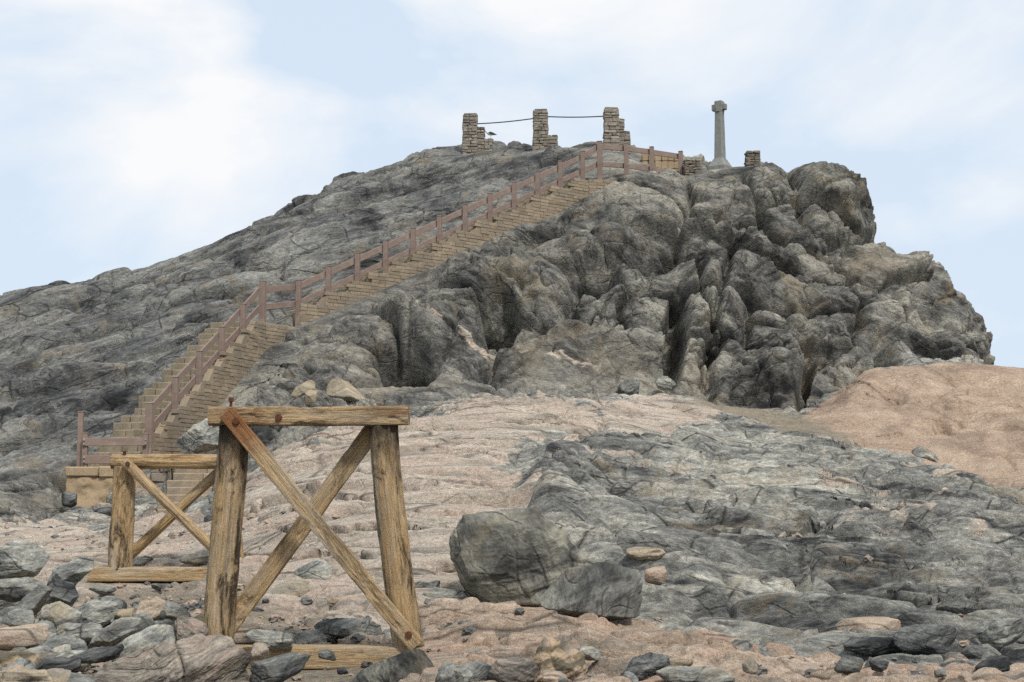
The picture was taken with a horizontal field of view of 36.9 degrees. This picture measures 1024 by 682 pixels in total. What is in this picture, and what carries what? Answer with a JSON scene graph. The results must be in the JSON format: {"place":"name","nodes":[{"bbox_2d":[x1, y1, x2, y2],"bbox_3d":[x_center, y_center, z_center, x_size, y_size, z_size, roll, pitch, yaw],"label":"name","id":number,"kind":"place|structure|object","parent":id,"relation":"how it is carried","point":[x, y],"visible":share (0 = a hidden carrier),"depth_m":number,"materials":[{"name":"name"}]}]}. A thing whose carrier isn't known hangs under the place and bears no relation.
{"place":"outdoors","nodes":[
{"label":"outdoors","id":0,"kind":"place"},
{"bbox_2d":[0,141,994,519],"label":"hill","id":1,"kind":"structure","parent":0,"point":[766,285],"depth_m":45.37,"materials":[{"name":"stone"}]},
{"bbox_2d":[65,469,170,507],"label":"retaining wall","id":2,"kind":"structure","parent":1,"relation":"on","point":[90,491],"depth_m":35.64,"materials":[{"name":"beige stone"}]},
{"bbox_2d":[65,452,212,513],"bbox_3d":[-8.248,3.431,35.776,4.304,1.759,3.522,0,-6,0],"label":"stair foot","id":3,"kind":"object","parent":1,"relation":"on","point":[182,484],"visible":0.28,"depth_m":35.49},
{"bbox_2d":[76,411,148,466],"bbox_3d":[-9.382,2.492,36.018,1.658,1.699,0.432,1,-6,-6],"label":"timber fence","id":4,"kind":"object","parent":3,"relation":"on","point":[84,442],"visible":0.76,"depth_m":35.97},
{"bbox_2d":[175,418,218,453],"bbox_3d":[-7.373,2.257,36.682,1.093,0.889,0.918,-5,-8,39],"label":"boulder","id":5,"kind":"object","parent":1,"relation":"on","point":[200,437],"visible":0.82,"depth_m":36.34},
{"bbox_2d":[291,380,314,397],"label":"boulder","id":6,"kind":"object","parent":1,"relation":"on","point":[302,389],"visible":0.9,"depth_m":35.26,"materials":[{"name":"beige stone"}]},
{"bbox_2d":[305,390,317,405],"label":"boulder","id":7,"kind":"object","parent":1,"relation":"on","point":[311,396],"visible":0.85,"depth_m":34.95,"materials":[{"name":"beige stone"}]},
{"bbox_2d":[326,378,364,401],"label":"boulder","id":8,"kind":"object","parent":1,"relation":"on","point":[344,390],"visible":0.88,"depth_m":34.78,"materials":[{"name":"beige stone"}]},
{"bbox_2d":[98,178,613,453],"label":"stone staircase","id":9,"kind":"structure","parent":1,"relation":"on","point":[225,375],"depth_m":43.12,"materials":[{"name":"concrete"}]},
{"bbox_2d":[145,141,682,453],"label":"handrail","id":10,"kind":"object","parent":9,"relation":"on","point":[263,289],"visible":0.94,"depth_m":46.79,"materials":[{"name":"wood"}]},
{"bbox_2d":[462,113,493,154],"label":"stone pillar","id":11,"kind":"structure","parent":1,"relation":"on","point":[474,140],"depth_m":57.87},
{"bbox_2d":[532,109,557,150],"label":"stone pillar","id":12,"kind":"structure","parent":1,"relation":"on","point":[542,138],"depth_m":57.25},
{"bbox_2d":[477,118,532,123],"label":"iron rod","id":13,"kind":"object","parent":12,"relation":"attached to","point":[505,121],"visible":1,"depth_m":57.68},
{"bbox_2d":[548,116,602,117],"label":"rope","id":14,"kind":"object","parent":12,"relation":"attached to","point":[574,117],"visible":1,"depth_m":56.99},
{"bbox_2d":[603,107,630,153],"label":"stone pillar","id":15,"kind":"structure","parent":1,"relation":"on","point":[614,133],"depth_m":56.25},
{"bbox_2d":[617,378,639,394],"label":"boulder","id":16,"kind":"object","parent":1,"relation":"on","point":[629,386],"visible":0.85,"depth_m":39.25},
{"bbox_2d":[641,154,678,170],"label":"wall","id":17,"kind":"structure","parent":1,"relation":"on","point":[664,162],"depth_m":55.38,"materials":[{"name":"beige stone"}]},
{"bbox_2d":[683,159,700,175],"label":"dry stone pier","id":18,"kind":"structure","parent":1,"relation":"on","point":[691,167],"depth_m":53.56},
{"bbox_2d":[707,100,731,169],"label":"stone cross","id":19,"kind":"object","parent":1,"relation":"on","point":[719,160],"visible":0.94,"depth_m":54.91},
{"bbox_2d":[744,150,760,166],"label":"stone block","id":20,"kind":"structure","parent":1,"relation":"on","point":[752,158],"depth_m":53.92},
{"bbox_2d":[0,350,1023,681],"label":"ground","id":21,"kind":"structure","parent":0,"point":[718,504],"depth_m":22.22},
{"bbox_2d":[0,600,13,610],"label":"rubble stone","id":22,"kind":"object","parent":21,"relation":"on","point":[3,603],"visible":0.14,"depth_m":15.72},
{"bbox_2d":[0,606,14,617],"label":"rubble stone","id":23,"kind":"object","parent":21,"relation":"on","point":[4,611],"visible":0.16,"depth_m":14.65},
{"bbox_2d":[3,664,23,670],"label":"rubble stone","id":24,"kind":"object","parent":21,"relation":"on","point":[16,667],"visible":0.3,"depth_m":10.80,"materials":[{"name":"pink stone"}]},
{"bbox_2d":[0,651,41,665],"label":"boulder","id":25,"kind":"object","parent":21,"relation":"on","point":[8,657],"visible":0.54,"depth_m":11.39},
{"bbox_2d":[0,577,44,602],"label":"boulder","id":26,"kind":"object","parent":21,"relation":"on","point":[14,590],"visible":0.77,"depth_m":14.72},
{"bbox_2d":[9,657,35,668],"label":"rubble stone","id":27,"kind":"object","parent":21,"relation":"on","point":[28,664],"visible":0.31,"depth_m":11.04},
{"bbox_2d":[0,623,48,650],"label":"boulder","id":28,"kind":"object","parent":21,"relation":"on","point":[27,636],"visible":0.96,"depth_m":12.62,"materials":[{"name":"beige stone"}]},
{"bbox_2d":[0,540,49,578],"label":"boulder","id":29,"kind":"object","parent":21,"relation":"on","point":[19,558],"visible":0.95,"depth_m":16.45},
{"bbox_2d":[0,669,52,681],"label":"boulder","id":30,"kind":"object","parent":21,"relation":"on","point":[27,675],"visible":1,"depth_m":10.60,"materials":[{"name":"beige stone"}]},
{"bbox_2d":[34,614,39,621],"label":"rubble stone","id":31,"kind":"object","parent":21,"relation":"on","point":[37,617],"visible":0.03,"depth_m":14.02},
{"bbox_2d":[14,583,52,615],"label":"boulder","id":32,"kind":"object","parent":31,"relation":"on","point":[35,600],"visible":0.81,"depth_m":14.03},
{"bbox_2d":[25,645,57,658],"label":"rubble stone","id":33,"kind":"object","parent":21,"relation":"on","point":[44,652],"visible":0.29,"depth_m":12.00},
{"bbox_2d":[35,620,56,631],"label":"rubble stone","id":34,"kind":"object","parent":21,"relation":"on","point":[50,625],"visible":0.18,"depth_m":13.52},
{"bbox_2d":[5,609,34,626],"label":"boulder","id":35,"kind":"object","parent":34,"relation":"on","point":[17,617],"visible":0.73,"depth_m":13.50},
{"bbox_2d":[35,655,80,671],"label":"boulder","id":36,"kind":"object","parent":21,"relation":"on","point":[72,663],"visible":0.62,"depth_m":11.20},
{"bbox_2d":[47,668,71,681],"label":"rubble stone","id":37,"kind":"object","parent":21,"relation":"on","point":[59,674],"visible":0.69,"depth_m":10.72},
{"bbox_2d":[38,601,82,628],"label":"boulder","id":38,"kind":"object","parent":21,"relation":"on","point":[57,613],"visible":0.69,"depth_m":13.62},
{"bbox_2d":[51,644,71,652],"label":"rubble stone","id":39,"kind":"object","parent":21,"relation":"on","point":[64,647],"visible":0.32,"depth_m":12.05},
{"bbox_2d":[38,635,87,649],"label":"boulder","id":40,"kind":"object","parent":21,"relation":"on","point":[76,643],"visible":0.41,"depth_m":12.32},
{"bbox_2d":[48,579,78,606],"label":"boulder","id":41,"kind":"object","parent":21,"relation":"on","point":[65,592],"visible":0.82,"depth_m":14.42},
{"bbox_2d":[47,556,93,585],"bbox_3d":[-4.431,2.330,15.364,0.396,0.351,0.402,-5,-8,39],"label":"boulder","id":42,"kind":"object","parent":21,"relation":"on","point":[76,571],"visible":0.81,"depth_m":15.26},
{"bbox_2d":[52,650,89,671],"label":"rubble stone","id":43,"kind":"object","parent":21,"relation":"on","point":[68,654],"visible":0.33,"depth_m":11.98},
{"bbox_2d":[56,622,102,643],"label":"boulder","id":44,"kind":"object","parent":21,"relation":"on","point":[85,632],"visible":0.73,"depth_m":12.89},
{"bbox_2d":[67,672,94,681],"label":"rubble stone","id":45,"kind":"object","parent":21,"relation":"on","point":[76,677],"visible":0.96,"depth_m":10.74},
{"bbox_2d":[70,643,123,663],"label":"boulder","id":46,"kind":"object","parent":21,"relation":"on","point":[101,654],"visible":0.86,"depth_m":11.68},
{"bbox_2d":[77,600,120,624],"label":"boulder","id":47,"kind":"object","parent":21,"relation":"on","point":[101,612],"visible":0.84,"depth_m":13.84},
{"bbox_2d":[90,596,114,601],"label":"rubble stone","id":48,"kind":"object","parent":21,"relation":"on","point":[108,598],"visible":0.2,"depth_m":15.07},
{"bbox_2d":[88,617,140,648],"bbox_3d":[-3.366,2.468,12.925,0.413,0.289,0.340,3,-7,-30],"label":"boulder","id":49,"kind":"object","parent":21,"relation":"on","point":[117,631],"visible":0.91,"depth_m":12.82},
{"bbox_2d":[107,596,126,624],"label":"rubble stone","id":50,"kind":"object","parent":21,"relation":"on","point":[122,603],"visible":0.21,"depth_m":15.09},
{"bbox_2d":[115,608,133,618],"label":"rubble stone","id":51,"kind":"object","parent":21,"relation":"on","point":[128,612],"visible":0.43,"depth_m":14.81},
{"bbox_2d":[135,505,149,515],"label":"boulder","id":52,"kind":"object","parent":21,"relation":"on","point":[139,509],"visible":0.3,"depth_m":34.37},
{"bbox_2d":[132,556,153,564],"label":"boulder","id":53,"kind":"object","parent":21,"relation":"on","point":[141,560],"visible":0.88,"depth_m":21.73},
{"bbox_2d":[111,624,176,661],"bbox_3d":[-2.994,2.470,12.468,0.481,0.344,0.398,-4,-7,37],"label":"boulder","id":54,"kind":"object","parent":21,"relation":"on","point":[156,634],"visible":0.51,"depth_m":12.35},
{"bbox_2d":[132,613,155,634],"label":"rubble stone","id":55,"kind":"object","parent":21,"relation":"on","point":[147,620],"visible":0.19,"depth_m":13.62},
{"bbox_2d":[154,618,163,623],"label":"rubble stone","id":56,"kind":"object","parent":21,"relation":"on","point":[159,621],"visible":0.13,"depth_m":14.03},
{"bbox_2d":[132,600,164,619],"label":"boulder","id":57,"kind":"object","parent":56,"relation":"on","point":[153,608],"visible":0.6,"depth_m":14.02,"materials":[{"name":"pink stone"}]},
{"bbox_2d":[87,451,243,581],"bbox_3d":[-4.579,2.374,20.854,2.265,1.761,0.615,0,-6,0],"label":"timber trestle","id":58,"kind":"object","parent":21,"relation":"on","point":[124,551],"visible":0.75,"depth_m":20.73,"materials":[{"name":"wood"}]},
{"bbox_2d":[91,633,251,681],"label":"boulder","id":59,"kind":"object","parent":21,"relation":"on","point":[199,657],"visible":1,"depth_m":10.78,"materials":[{"name":"stone"}]},
{"bbox_2d":[159,606,189,620],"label":"boulder","id":60,"kind":"object","parent":21,"relation":"on","point":[171,613],"visible":0.89,"depth_m":13.82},
{"bbox_2d":[163,601,190,611],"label":"rubble stone","id":61,"kind":"object","parent":21,"relation":"on","point":[170,603],"visible":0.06,"depth_m":14.56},
{"bbox_2d":[175,616,208,640],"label":"boulder","id":62,"kind":"object","parent":21,"relation":"on","point":[186,627],"visible":0.66,"depth_m":12.41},
{"bbox_2d":[179,553,208,564],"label":"boulder","id":63,"kind":"object","parent":21,"relation":"on","point":[198,559],"visible":0.98,"depth_m":21.35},
{"bbox_2d":[233,623,264,644],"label":"boulder","id":64,"kind":"object","parent":21,"relation":"on","point":[239,638],"visible":0.48,"depth_m":13.48,"materials":[{"name":"pink stone"}]},
{"bbox_2d":[251,642,268,660],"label":"rubble stone","id":65,"kind":"object","parent":21,"relation":"on","point":[259,651],"visible":0.81,"depth_m":11.74,"materials":[{"name":"pink stone"}]},
{"bbox_2d":[249,652,310,681],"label":"boulder","id":66,"kind":"object","parent":21,"relation":"on","point":[282,667],"visible":1,"depth_m":10.83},
{"bbox_2d":[269,579,308,596],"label":"boulder","id":67,"kind":"object","parent":21,"relation":"on","point":[298,587],"visible":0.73,"depth_m":16.60,"materials":[{"name":"beige stone"}]},
{"bbox_2d":[293,629,326,643],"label":"boulder","id":68,"kind":"object","parent":21,"relation":"on","point":[316,636],"visible":0.69,"depth_m":13.71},
{"bbox_2d":[293,560,331,579],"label":"boulder","id":69,"kind":"object","parent":21,"relation":"on","point":[317,569],"visible":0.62,"depth_m":17.20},
{"bbox_2d":[202,397,424,668],"bbox_3d":[-1.669,1.601,12.904,1.881,2.260,0.439,0,-6,0],"label":"timber trestle","id":70,"kind":"object","parent":21,"relation":"on","point":[226,612],"visible":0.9,"depth_m":12.82,"materials":[{"name":"wood"}]},
{"bbox_2d":[245,629,293,650],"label":"boulder","id":71,"kind":"object","parent":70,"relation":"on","point":[277,640],"visible":0.88,"depth_m":12.54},
{"bbox_2d":[318,649,335,660],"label":"rubble stone","id":72,"kind":"object","parent":70,"relation":"on","point":[326,654],"visible":1,"depth_m":11.65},
{"bbox_2d":[337,667,347,674],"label":"rubble stone","id":73,"kind":"object","parent":21,"relation":"on","point":[341,670],"visible":1,"depth_m":11.09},
{"bbox_2d":[329,595,358,609],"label":"boulder","id":74,"kind":"object","parent":21,"relation":"on","point":[333,601],"visible":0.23,"depth_m":15.45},
{"bbox_2d":[314,618,382,637],"bbox_3d":[-1.514,2.684,14.285,0.523,0.230,0.421,6,-8,-44],"label":"boulder","id":75,"kind":"object","parent":21,"relation":"on","point":[341,627],"visible":0.88,"depth_m":14.15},
{"bbox_2d":[349,648,433,681],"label":"boulder","id":76,"kind":"object","parent":21,"relation":"on","point":[398,667],"visible":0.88,"depth_m":11.42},
{"bbox_2d":[414,580,439,587],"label":"boulder","id":77,"kind":"object","parent":21,"relation":"on","point":[429,584],"visible":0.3,"depth_m":16.59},
{"bbox_2d":[422,587,468,598],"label":"boulder","id":78,"kind":"object","parent":21,"relation":"on","point":[435,592],"visible":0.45,"depth_m":15.97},
{"bbox_2d":[435,662,455,681],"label":"rubble stone","id":79,"kind":"object","parent":21,"relation":"on","point":[446,672],"visible":0.96,"depth_m":11.00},
{"bbox_2d":[454,660,491,681],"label":"boulder","id":80,"kind":"object","parent":21,"relation":"on","point":[479,670],"visible":0.84,"depth_m":11.01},
{"bbox_2d":[487,657,539,681],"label":"boulder","id":81,"kind":"object","parent":21,"relation":"on","point":[515,669],"visible":1,"depth_m":10.99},
{"bbox_2d":[449,508,586,606],"bbox_3d":[0.062,2.303,16.155,1.449,1.091,0.973,0,-6,0],"label":"boulder","id":82,"kind":"object","parent":21,"relation":"on","point":[524,556],"visible":0.85,"depth_m":15.80,"materials":[{"name":"stone"}]},
{"bbox_2d":[542,670,566,681],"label":"rubble stone","id":83,"kind":"object","parent":21,"relation":"on","point":[550,676],"visible":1,"depth_m":10.80,"materials":[{"name":"pink stone"}]},
{"bbox_2d":[531,636,586,681],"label":"boulder","id":84,"kind":"object","parent":21,"relation":"on","point":[566,658],"visible":0.73,"depth_m":11.10,"materials":[{"name":"stone"}]},
{"bbox_2d":[558,675,567,681],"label":"rubble stone","id":85,"kind":"object","parent":21,"relation":"on","point":[563,679],"visible":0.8,"depth_m":10.82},
{"bbox_2d":[579,646,600,660],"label":"rubble stone","id":86,"kind":"object","parent":21,"relation":"on","point":[590,653],"visible":0.79,"depth_m":11.69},
{"bbox_2d":[539,562,642,620],"bbox_3d":[0.744,2.385,14.584,0.817,0.576,0.763,-5,-7,38],"label":"boulder","id":87,"kind":"object","parent":21,"relation":"on","point":[608,591],"visible":0.94,"depth_m":14.37,"materials":[{"name":"stone"}]},
{"bbox_2d":[623,671,638,681],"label":"rubble stone","id":88,"kind":"object","parent":21,"relation":"on","point":[631,676],"visible":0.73,"depth_m":10.80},
{"bbox_2d":[620,652,669,680],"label":"boulder","id":89,"kind":"object","parent":21,"relation":"on","point":[645,666],"visible":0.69,"depth_m":11.20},
{"bbox_2d":[626,547,664,560],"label":"boulder","id":90,"kind":"object","parent":21,"relation":"on","point":[646,553],"visible":1,"depth_m":17.83,"materials":[{"name":"beige stone"}]},
{"bbox_2d":[644,566,666,584],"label":"boulder","id":91,"kind":"object","parent":21,"relation":"on","point":[657,575],"visible":1,"depth_m":16.19,"materials":[{"name":"pink stone"}]},
{"bbox_2d":[656,376,675,390],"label":"boulder","id":92,"kind":"object","parent":21,"relation":"on","point":[665,383],"visible":1,"depth_m":39.45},
{"bbox_2d":[669,658,692,666],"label":"rubble stone","id":93,"kind":"object","parent":21,"relation":"on","point":[681,662],"visible":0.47,"depth_m":11.29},
{"bbox_2d":[656,665,734,681],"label":"boulder","id":94,"kind":"object","parent":21,"relation":"on","point":[670,673],"visible":1,"depth_m":10.68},
{"bbox_2d":[742,657,757,673],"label":"rubble stone","id":95,"kind":"object","parent":21,"relation":"on","point":[749,665],"visible":1,"depth_m":11.30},
{"bbox_2d":[834,655,863,674],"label":"rubble stone","id":96,"kind":"object","parent":21,"relation":"on","point":[847,664],"visible":0.94,"depth_m":11.31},
{"bbox_2d":[835,616,900,630],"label":"boulder","id":97,"kind":"object","parent":21,"relation":"on","point":[883,623],"visible":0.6,"depth_m":15.23,"materials":[{"name":"pink stone"}]},
{"bbox_2d":[843,636,902,655],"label":"boulder","id":98,"kind":"object","parent":21,"relation":"on","point":[868,645],"visible":0.92,"depth_m":14.45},
{"bbox_2d":[869,658,888,671],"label":"rubble stone","id":99,"kind":"object","parent":21,"relation":"on","point":[877,665],"visible":1,"depth_m":11.31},
{"bbox_2d":[887,669,902,675],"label":"rubble stone","id":100,"kind":"object","parent":21,"relation":"on","point":[894,671],"visible":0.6,"depth_m":11.00,"materials":[{"name":"pink stone"}]},
{"bbox_2d":[893,624,956,654],"bbox_3d":[3.842,2.787,14.322,0.558,0.296,0.372,-2,-6,23],"label":"boulder","id":101,"kind":"object","parent":21,"relation":"on","point":[923,639],"visible":0.97,"depth_m":14.21,"materials":[{"name":"stone"}]},
{"bbox_2d":[911,446,938,462],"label":"boulder","id":102,"kind":"object","parent":21,"relation":"on","point":[923,452],"visible":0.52,"depth_m":33.18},
{"bbox_2d":[934,668,946,677],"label":"rubble stone","id":103,"kind":"object","parent":21,"relation":"on","point":[939,672],"visible":1,"depth_m":11.05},
{"bbox_2d":[937,600,982,613],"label":"boulder","id":104,"kind":"object","parent":21,"relation":"on","point":[961,606],"visible":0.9,"depth_m":16.61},
{"bbox_2d":[957,671,971,681],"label":"rubble stone","id":105,"kind":"object","parent":21,"relation":"on","point":[964,676],"visible":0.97,"depth_m":10.83,"materials":[{"name":"pink stone"}]},
{"bbox_2d":[960,644,1001,658],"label":"boulder","id":106,"kind":"object","parent":21,"relation":"on","point":[972,652],"visible":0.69,"depth_m":13.49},
{"bbox_2d":[975,655,1009,671],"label":"rubble stone","id":107,"kind":"object","parent":21,"relation":"on","point":[1000,663],"visible":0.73,"depth_m":11.31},
{"bbox_2d":[976,617,1023,649],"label":"boulder","id":108,"kind":"object","parent":21,"relation":"on","point":[997,634],"visible":0.98,"depth_m":14.56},
{"bbox_2d":[1000,648,1023,664],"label":"boulder","id":109,"kind":"object","parent":21,"relation":"on","point":[1015,655],"visible":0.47,"depth_m":12.97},
{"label":"boulder","id":110,"kind":"object","parent":21,"relation":"on","visible":0},
{"bbox_2d":[68,506,93,511],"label":"boulder","id":111,"kind":"object","parent":110,"relation":"on","point":[80,508],"visible":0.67,"depth_m":34.37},
{"bbox_2d":[61,492,76,507],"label":"boulder","id":112,"kind":"object","parent":111,"relation":"on","point":[69,499],"visible":1,"depth_m":34.42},
{"bbox_2d":[94,507,111,515],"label":"boulder","id":113,"kind":"object","parent":110,"relation":"on","point":[106,510],"visible":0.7,"depth_m":34.34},
{"bbox_2d":[0,0,1023,367],"label":"sky","id":114,"kind":"structure","parent":0,"point":[135,134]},
{"bbox_2d":[4,510,1023,681],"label":"gravel","id":115,"kind":"structure","parent":0,"point":[195,605],"depth_m":14.90,"materials":[{"name":"stone"}]},
{"bbox_2d":[89,585,116,594],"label":"boulder","id":116,"kind":"object","parent":115,"relation":"on","point":[101,590],"visible":1,"depth_m":18.03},
{"bbox_2d":[151,583,172,589],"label":"boulder","id":117,"kind":"object","parent":115,"relation":"on","point":[156,586],"visible":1,"depth_m":17.99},
{"bbox_2d":[163,619,174,624],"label":"rubble stone","id":118,"kind":"object","parent":115,"relation":"on","point":[168,622],"visible":0.16,"depth_m":14.07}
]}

